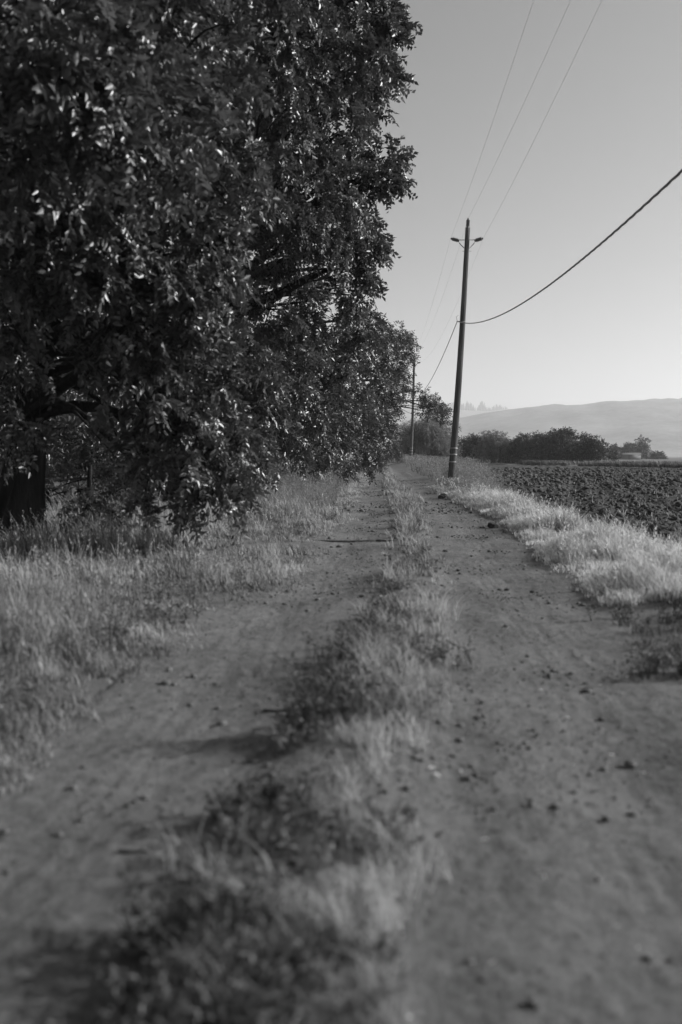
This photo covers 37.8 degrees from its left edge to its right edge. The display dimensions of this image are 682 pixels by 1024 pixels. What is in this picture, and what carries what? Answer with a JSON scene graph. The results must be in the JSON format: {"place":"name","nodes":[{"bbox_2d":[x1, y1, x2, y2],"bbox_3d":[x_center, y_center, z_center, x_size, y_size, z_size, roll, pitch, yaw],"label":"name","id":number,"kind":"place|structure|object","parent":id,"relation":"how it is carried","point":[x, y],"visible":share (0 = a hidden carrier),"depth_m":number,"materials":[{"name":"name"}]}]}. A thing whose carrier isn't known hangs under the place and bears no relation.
{"place":"outdoors","nodes":[
{"label":"outdoors","id":0,"kind":"place"},
{"bbox_2d":[27,471,468,1023],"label":"grass","id":1,"kind":"structure","parent":0,"point":[416,680],"depth_m":2.76,"materials":[{"name":"grey plant"}]},
{"bbox_2d":[0,463,681,1023],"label":"dirt road","id":2,"kind":"structure","parent":0,"point":[72,873],"depth_m":3.13,"materials":[{"name":"soil"}]},
{"bbox_2d":[117,847,150,853],"bbox_3d":[-0.569,0.931,2.740,0.094,0.015,0.026,0,3,3],"label":"stick","id":3,"kind":"object","parent":2,"relation":"on","point":[125,851],"visible":1,"depth_m":2.73,"materials":[{"name":"grey wood"}]},
{"bbox_2d":[58,858,293,972],"bbox_3d":[-0.344,0.869,2.158,0.438,0.212,0.334,1,3,14],"label":"weed plant","id":4,"kind":"object","parent":2,"relation":"on","point":[182,917],"visible":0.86,"depth_m":2.16,"materials":[{"name":"plant"}]},
{"bbox_2d":[202,759,325,825],"bbox_3d":[-0.222,0.821,2.941,0.361,0.172,0.224,0,3,3],"label":"weed plant","id":5,"kind":"object","parent":2,"relation":"on","point":[273,791],"visible":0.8,"depth_m":2.93,"materials":[{"name":"plant"}]},
{"bbox_2d":[83,542,446,1023],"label":"ridge weeds","id":6,"kind":"object","parent":2,"relation":"on","point":[295,832],"visible":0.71,"depth_m":2.07,"materials":[{"name":"plant"}]},
{"bbox_2d":[262,708,291,711],"bbox_3d":[-0.267,0.839,4.224,0.134,0.017,0.035,0,3,3],"label":"stick","id":7,"kind":"object","parent":2,"relation":"on","point":[268,710],"visible":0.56,"depth_m":4.21,"materials":[{"name":"grey wood"}]},
{"bbox_2d":[264,639,386,733],"bbox_3d":[-0.065,0.676,3.831,0.488,0.348,0.397,0,3,3],"label":"weed plant","id":8,"kind":"object","parent":2,"relation":"on","point":[331,708],"visible":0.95,"depth_m":3.82,"materials":[{"name":"grey plant"}]},
{"bbox_2d":[0,480,681,1023],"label":"pebbles","id":9,"kind":"object","parent":2,"relation":"on","point":[532,1004],"visible":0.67,"depth_m":3.75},
{"bbox_2d":[316,539,375,541],"bbox_3d":[0.086,0.369,12.851,0.907,0.039,0.210,0,3,-2],"label":"stick","id":10,"kind":"object","parent":2,"relation":"on","point":[365,540],"visible":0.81,"depth_m":12.78,"materials":[{"name":"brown wood"}]},
{"bbox_2d":[376,538,393,541],"bbox_3d":[0.585,0.359,12.678,0.290,0.042,0.077,0,3,-1],"label":"stick","id":11,"kind":"object","parent":2,"relation":"on","point":[381,540],"visible":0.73,"depth_m":12.65,"materials":[{"name":"grey wood"}]},
{"bbox_2d":[303,609,476,669],"bbox_3d":[0.240,0.669,5.180,0.740,0.255,0.689,-2,4,-38],"label":"weed plant","id":12,"kind":"object","parent":2,"relation":"on","point":[419,636],"visible":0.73,"depth_m":5.18,"materials":[{"name":"plant"}]},
{"bbox_2d":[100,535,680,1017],"bbox_3d":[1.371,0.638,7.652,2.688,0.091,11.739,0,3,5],"label":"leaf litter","id":13,"kind":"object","parent":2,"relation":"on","point":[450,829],"visible":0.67,"depth_m":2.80,"materials":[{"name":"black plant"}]},
{"bbox_2d":[438,493,447,498],"bbox_3d":[2.636,-0.394,25.747,0.272,0.192,0.300,0,3,3],"label":"earth clod","id":14,"kind":"object","parent":2,"relation":"on","point":[442,495],"visible":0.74,"depth_m":25.64,"materials":[{"name":"soil"}]},
{"bbox_2d":[487,522,500,527],"bbox_3d":[2.320,0.219,15.100,0.206,0.127,0.201,0,3,3],"label":"earth clod","id":15,"kind":"object","parent":2,"relation":"on","point":[493,525],"visible":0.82,"depth_m":15.03,"materials":[{"name":"soil"}]},
{"bbox_2d":[624,760,637,767],"bbox_3d":[1.030,0.898,3.537,0.047,0.031,0.051,0,3,3],"label":"stone","id":16,"kind":"object","parent":2,"relation":"on","point":[630,764],"visible":1,"depth_m":3.53,"materials":[{"name":"grey stone"}]},
{"bbox_2d":[586,592,681,627],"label":"weed plant","id":17,"kind":"object","parent":2,"relation":"on","point":[627,611],"visible":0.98,"depth_m":6.48,"materials":[{"name":"grey plant"}]},
{"bbox_2d":[624,637,681,679],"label":"weed plant","id":18,"kind":"object","parent":2,"relation":"on","point":[655,665],"visible":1,"depth_m":4.89,"materials":[{"name":"grey plant"}]},
{"bbox_2d":[0,457,681,796],"bbox_3d":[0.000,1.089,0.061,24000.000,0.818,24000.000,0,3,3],"label":"ground","id":19,"kind":"structure","parent":0,"point":[94,684],"depth_m":7.48,"materials":[{"name":"plant"}]},
{"bbox_2d":[0,447,49,463],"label":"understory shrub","id":20,"kind":"object","parent":19,"relation":"on","point":[2,449],"visible":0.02,"depth_m":22.29,"materials":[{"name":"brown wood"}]},
{"bbox_2d":[0,447,119,509],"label":"understory shrub","id":21,"kind":"object","parent":19,"relation":"on","point":[52,476],"visible":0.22,"depth_m":18.36,"materials":[{"name":"plant"}]},
{"bbox_2d":[0,289,141,493],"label":"walnut tree","id":22,"kind":"object","parent":19,"relation":"on","point":[80,451],"visible":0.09,"depth_m":25.32,"materials":[{"name":"black plant"}]},
{"bbox_2d":[54,597,134,649],"bbox_3d":[-1.378,0.619,5.588,0.449,0.286,0.371,-1,3,-14],"label":"weed plant","id":23,"kind":"object","parent":19,"relation":"on","point":[115,628],"visible":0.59,"depth_m":5.60,"materials":[{"name":"plant"}]},
{"bbox_2d":[48,341,149,480],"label":"walnut tree","id":24,"kind":"object","parent":19,"relation":"on","point":[98,467],"visible":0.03,"depth_m":42.33,"materials":[{"name":"black plant"}]},
{"bbox_2d":[47,465,157,541],"bbox_3d":[-2.920,0.017,11.825,1.317,1.157,0.922,1,3,21],"label":"walnut sapling","id":25,"kind":"object","parent":19,"relation":"on","point":[92,502],"visible":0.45,"depth_m":11.81,"materials":[{"name":"grey plant"}]},
{"bbox_2d":[92,454,180,503],"bbox_3d":[-3.743,-0.625,20.101,2.872,1.508,2.296,-3,4,-40],"label":"understory shrub","id":26,"kind":"object","parent":19,"relation":"on","point":[108,473],"visible":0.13,"depth_m":19.96,"materials":[{"name":"plant"}]},
{"bbox_2d":[52,306,241,484],"bbox_3d":[-6.788,-3.886,32.887,8.387,6.680,8.003,1,3,19],"label":"walnut tree","id":27,"kind":"object","parent":19,"relation":"on","point":[127,421],"visible":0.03,"depth_m":31.60,"materials":[{"name":"black plant"}]},
{"bbox_2d":[117,564,209,603],"bbox_3d":[-1.318,0.529,7.314,0.716,0.292,0.391,0,3,3],"label":"weed plant","id":28,"kind":"object","parent":19,"relation":"on","point":[154,584],"visible":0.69,"depth_m":7.34,"materials":[{"name":"grey plant"}]},
{"bbox_2d":[0,0,333,549],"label":"walnut tree","id":29,"kind":"object","parent":19,"relation":"on","point":[72,121],"visible":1,"depth_m":9.10,"materials":[{"name":"grey plant"}]},
{"bbox_2d":[0,478,335,673],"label":"verge seed heads","id":30,"kind":"object","parent":19,"relation":"on","point":[113,573],"visible":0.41,"depth_m":8.32,"materials":[{"name":"grey plant"}]},
{"bbox_2d":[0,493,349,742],"bbox_3d":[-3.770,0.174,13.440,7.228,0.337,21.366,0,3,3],"label":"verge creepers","id":31,"kind":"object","parent":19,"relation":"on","point":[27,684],"visible":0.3,"depth_m":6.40,"materials":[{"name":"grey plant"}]},
{"bbox_2d":[118,0,422,499],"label":"walnut tree","id":32,"kind":"object","parent":19,"relation":"on","point":[321,92],"visible":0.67,"depth_m":16.79,"materials":[{"name":"grey plant"}]},
{"bbox_2d":[181,461,363,508],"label":"verge weeds","id":33,"kind":"object","parent":19,"relation":"on","point":[318,488],"visible":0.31,"depth_m":22.43,"materials":[{"name":"grey plant"}]},
{"bbox_2d":[241,300,406,485],"bbox_3d":[-1.792,-3.964,30.255,7.725,7.309,10.877,0,3,3],"label":"walnut tree","id":34,"kind":"object","parent":19,"relation":"on","point":[358,396],"visible":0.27,"depth_m":28.46,"materials":[{"name":"grey plant"}]},
{"bbox_2d":[276,320,449,475],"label":"walnut tree","id":35,"kind":"object","parent":19,"relation":"on","point":[405,342],"visible":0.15,"depth_m":46.99,"materials":[{"name":"grey plant"}]},
{"bbox_2d":[409,362,420,455],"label":"utility pole","id":36,"kind":"object","parent":19,"relation":"on","point":[411,434],"visible":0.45,"depth_m":109.28,"materials":[{"name":"grey wood"}]},
{"bbox_2d":[383,417,462,462],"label":"willow bush","id":37,"kind":"object","parent":19,"relation":"on","point":[429,438],"visible":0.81,"depth_m":115.54,"materials":[{"name":"grey plant"}]},
{"bbox_2d":[421,403,461,439],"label":"walnut tree","id":38,"kind":"object","parent":19,"relation":"on","point":[443,423],"visible":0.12,"depth_m":126.96,"materials":[{"name":"grey plant"}]},
{"bbox_2d":[400,453,520,494],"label":"bank weeds","id":39,"kind":"object","parent":19,"relation":"on","point":[437,467],"visible":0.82,"depth_m":37.28,"materials":[{"name":"plant"}]},
{"bbox_2d":[448,218,482,477],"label":"utility pole","id":40,"kind":"object","parent":19,"relation":"on","point":[454,433],"visible":0.98,"depth_m":44.68,"materials":[{"name":"grey wood"}]},
{"bbox_2d":[419,1,533,341],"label":"power wire","id":41,"kind":"object","parent":40,"relation":"attached to","point":[490,128],"visible":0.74,"depth_m":26.56,"materials":[{"name":"grey metal"}]},
{"bbox_2d":[430,0,570,327],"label":"power wire","id":42,"kind":"object","parent":40,"relation":"attached to","point":[511,129],"visible":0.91,"depth_m":28.61,"materials":[{"name":"grey metal"}]},
{"bbox_2d":[429,1,601,354],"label":"power wire","id":43,"kind":"object","parent":40,"relation":"attached to","point":[536,135],"visible":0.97,"depth_m":27.65,"materials":[{"name":"grey metal"}]},
{"bbox_2d":[417,169,681,396],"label":"service cable","id":44,"kind":"object","parent":40,"relation":"attached to","point":[634,214],"visible":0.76,"depth_m":16.36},
{"bbox_2d":[457,432,488,462],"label":"hedge bush","id":45,"kind":"object","parent":19,"relation":"on","point":[468,441],"visible":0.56,"depth_m":147.60,"materials":[{"name":"grey plant"}]},
{"bbox_2d":[470,430,515,462],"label":"hedge bush","id":46,"kind":"object","parent":19,"relation":"on","point":[494,443],"visible":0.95,"depth_m":145.61,"materials":[{"name":"grey plant"}]},
{"bbox_2d":[487,438,538,462],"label":"hedge bush","id":47,"kind":"object","parent":19,"relation":"on","point":[511,443],"visible":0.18,"depth_m":146.77,"materials":[{"name":"black plant"}]},
{"bbox_2d":[508,430,554,462],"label":"hedge bush","id":48,"kind":"object","parent":19,"relation":"on","point":[521,452],"visible":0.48,"depth_m":143.56,"materials":[{"name":"grey plant"}]},
{"bbox_2d":[426,476,681,606],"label":"bank grass","id":49,"kind":"structure","parent":19,"relation":"on","point":[648,581],"depth_m":9.88,"materials":[{"name":"grey plant"}]},
{"bbox_2d":[528,426,589,461],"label":"hedge bush","id":50,"kind":"object","parent":19,"relation":"on","point":[551,439],"visible":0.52,"depth_m":135.97,"materials":[{"name":"grey plant"}]},
{"bbox_2d":[547,431,621,461],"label":"hedge bush","id":51,"kind":"object","parent":19,"relation":"on","point":[587,447],"visible":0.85,"depth_m":128.85,"materials":[{"name":"grey plant"}]},
{"bbox_2d":[516,459,681,467],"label":"field margin grass","id":52,"kind":"structure","parent":19,"relation":"on","point":[642,463],"depth_m":111.48,"materials":[{"name":"plant"}]},
{"bbox_2d":[606,444,628,458],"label":"tree","id":53,"kind":"object","parent":19,"relation":"on","point":[620,451],"visible":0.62,"depth_m":324.46,"materials":[{"name":"grey plant"}]},
{"bbox_2d":[622,442,635,452],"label":"tree","id":54,"kind":"object","parent":19,"relation":"on","point":[629,447],"visible":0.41,"depth_m":344.71,"materials":[{"name":"grey plant"}]},
{"bbox_2d":[619,453,641,459],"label":"white shed","id":55,"kind":"structure","parent":19,"relation":"on","point":[631,456],"depth_m":323.65,"materials":[{"name":"paint"}]},
{"bbox_2d":[631,435,652,458],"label":"tree","id":56,"kind":"object","parent":19,"relation":"on","point":[642,447],"visible":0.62,"depth_m":353.74,"materials":[{"name":"grey plant"}]},
{"bbox_2d":[647,450,667,458],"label":"tree","id":57,"kind":"object","parent":19,"relation":"on","point":[657,455],"visible":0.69,"depth_m":334.25,"materials":[{"name":"grey plant"}]},
{"bbox_2d":[0,0,681,409],"label":"sky","id":58,"kind":"structure","parent":0,"point":[609,139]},
{"bbox_2d":[68,398,681,456],"bbox_3d":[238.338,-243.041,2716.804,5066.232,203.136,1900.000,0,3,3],"label":"hill","id":59,"kind":"structure","parent":0,"point":[657,422],"depth_m":2477.11,"materials":[{"name":"grey plant"}]},
{"bbox_2d":[363,408,509,427],"bbox_3d":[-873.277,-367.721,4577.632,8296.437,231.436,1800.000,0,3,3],"label":"ridge","id":60,"kind":"structure","parent":0,"point":[464,413],"depth_m":4469.41,"materials":[{"name":"grey plant"}]},
{"bbox_2d":[405,398,506,410],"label":"ridge woods","id":61,"kind":"object","parent":60,"relation":"on","point":[469,407],"visible":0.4,"depth_m":4746.44,"materials":[{"name":"grey plant"}]},
{"bbox_2d":[474,465,681,548],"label":"ploughed field","id":62,"kind":"structure","parent":0,"point":[662,515],"depth_m":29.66,"materials":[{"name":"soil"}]},
{"bbox_2d":[581,585,681,680],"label":"edge grass","id":63,"kind":"structure","parent":0,"point":[650,630],"depth_m":5.99,"materials":[{"name":"grey plant"}]}
]}

